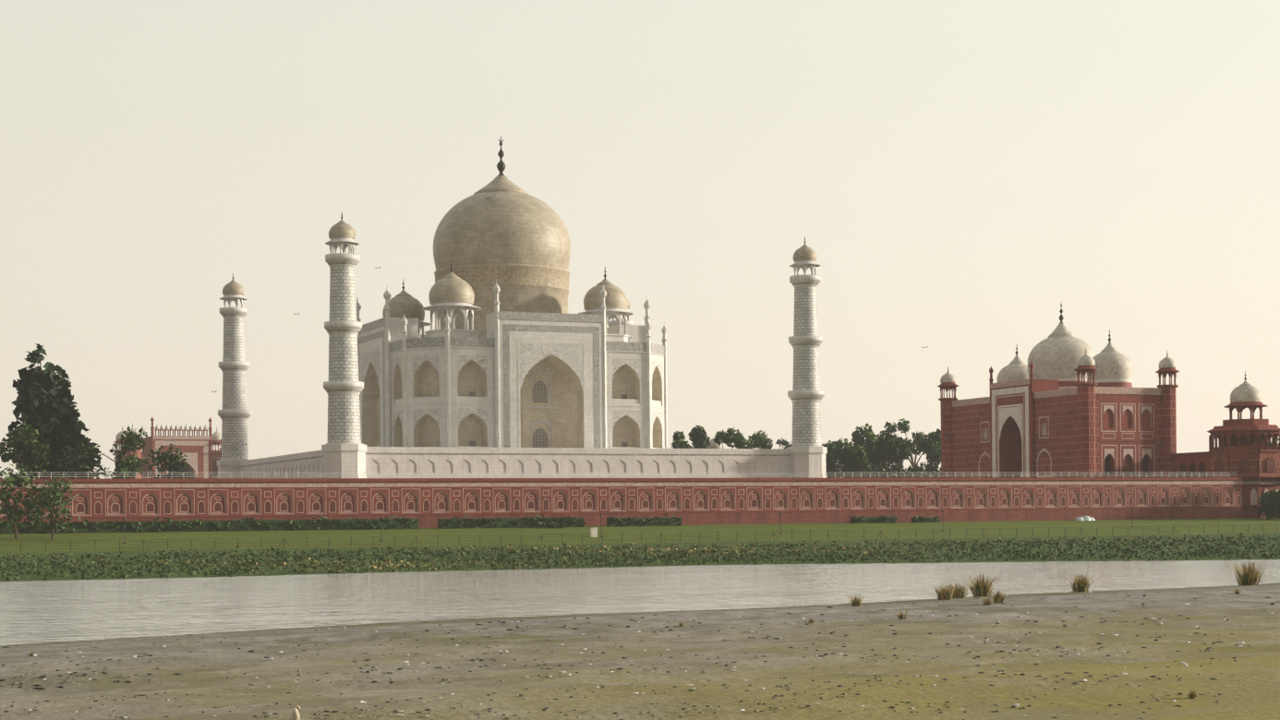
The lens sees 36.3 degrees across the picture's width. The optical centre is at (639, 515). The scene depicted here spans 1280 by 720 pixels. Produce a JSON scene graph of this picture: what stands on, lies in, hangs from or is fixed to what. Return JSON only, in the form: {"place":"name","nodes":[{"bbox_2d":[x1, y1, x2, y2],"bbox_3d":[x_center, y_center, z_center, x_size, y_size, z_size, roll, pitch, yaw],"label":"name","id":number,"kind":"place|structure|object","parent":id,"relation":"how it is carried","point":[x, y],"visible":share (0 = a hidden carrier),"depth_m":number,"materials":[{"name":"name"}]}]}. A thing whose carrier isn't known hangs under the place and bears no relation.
{"place":"outdoors","nodes":[
{"label":"outdoors","id":0,"kind":"place"},
{"bbox_2d":[113,417,221,478],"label":"gatehouse","id":1,"kind":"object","parent":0,"point":[203,457],"depth_m":818.12,"materials":[{"name":"red stone"}]},
{"bbox_2d":[0,477,1243,528],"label":"river terrace","id":2,"kind":"structure","parent":0,"point":[428,502],"depth_m":373.05,"materials":[{"name":"red stone"}]},
{"bbox_2d":[217,444,827,478],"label":"plinth","id":3,"kind":"structure","parent":2,"relation":"on","point":[337,461],"depth_m":378.06,"materials":[{"name":"white stone"}]},
{"bbox_2d":[217,272,251,459],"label":"minaret","id":4,"kind":"object","parent":3,"relation":"on","point":[234,414],"visible":0.98,"depth_m":443.54,"materials":[{"name":"stone"}]},
{"bbox_2d":[323,212,363,444],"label":"minaret","id":5,"kind":"object","parent":3,"relation":"on","point":[343,387],"visible":1,"depth_m":355.50,"materials":[{"name":"stone"}]},
{"bbox_2d":[356,135,667,448],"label":"mausoleum","id":6,"kind":"structure","parent":3,"relation":"on","point":[509,351],"depth_m":400.49,"materials":[{"name":"white stone"}]},
{"bbox_2d":[607,300,633,326],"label":"minaret","id":7,"kind":"object","parent":3,"relation":"on","point":[612,323],"visible":0.12,"depth_m":482.18,"materials":[{"name":"stone"}]},
{"bbox_2d":[787,237,824,447],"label":"minaret","id":8,"kind":"object","parent":3,"relation":"on","point":[805,395],"visible":0.98,"depth_m":393.78,"materials":[{"name":"stone"}]},
{"bbox_2d":[0,472,1235,479],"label":"terrace railing","id":9,"kind":"object","parent":2,"relation":"on","point":[947,476],"visible":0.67,"depth_m":401.95,"materials":[{"name":"paint"}]},
{"bbox_2d":[937,304,1179,477],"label":"mosque","id":10,"kind":"structure","parent":2,"relation":"on","point":[1065,401],"depth_m":459.57,"materials":[{"name":"red stone"}]},
{"bbox_2d":[0,518,1279,719],"bbox_3d":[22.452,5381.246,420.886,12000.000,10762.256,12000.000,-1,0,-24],"label":"terrain","id":11,"kind":"structure","parent":0,"point":[1247,684],"depth_m":63.89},
{"bbox_2d":[289,704,300,719],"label":"bird","id":12,"kind":"object","parent":11,"relation":"on","point":[295,715],"visible":1,"depth_m":36.14},
{"bbox_2d":[0,343,1279,540],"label":"trees","id":13,"kind":"object","parent":11,"relation":"on","point":[46,438],"visible":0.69,"depth_m":375.44,"materials":[{"name":"green plant"}]},
{"bbox_2d":[0,532,1279,580],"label":"scrub vegetation","id":14,"kind":"object","parent":11,"relation":"on","point":[70,566],"visible":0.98,"depth_m":285.31,"materials":[{"name":"green plant"}]},
{"bbox_2d":[0,590,1279,719],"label":"rocks","id":15,"kind":"object","parent":11,"relation":"on","point":[824,655],"visible":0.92,"depth_m":56.40,"materials":[{"name":"stone"},{"name":"mud"}]},
{"bbox_2d":[0,507,1279,719],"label":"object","id":16,"kind":"object","parent":11,"relation":"on","point":[593,531],"visible":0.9,"depth_m":322.01,"materials":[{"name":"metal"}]},
{"bbox_2d":[27,560,1268,719],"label":"grass tufts","id":17,"kind":"object","parent":11,"relation":"on","point":[1247,577],"visible":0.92,"depth_m":163.87,"materials":[{"name":"green plant"}]},
{"bbox_2d":[1171,371,1279,519],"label":"domed tower","id":18,"kind":"structure","parent":11,"relation":"on","point":[1242,442],"depth_m":431.80,"materials":[{"name":"red stone"}]},
{"bbox_2d":[0,559,1279,645],"bbox_3d":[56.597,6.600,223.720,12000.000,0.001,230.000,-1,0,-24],"label":"river water","id":19,"kind":"structure","parent":0,"point":[42,611],"depth_m":185.65,"materials":[{"name":"white liquid"}]},
{"bbox_2d":[0,0,1279,479],"label":"sky","id":20,"kind":"structure","parent":0,"point":[957,175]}
]}

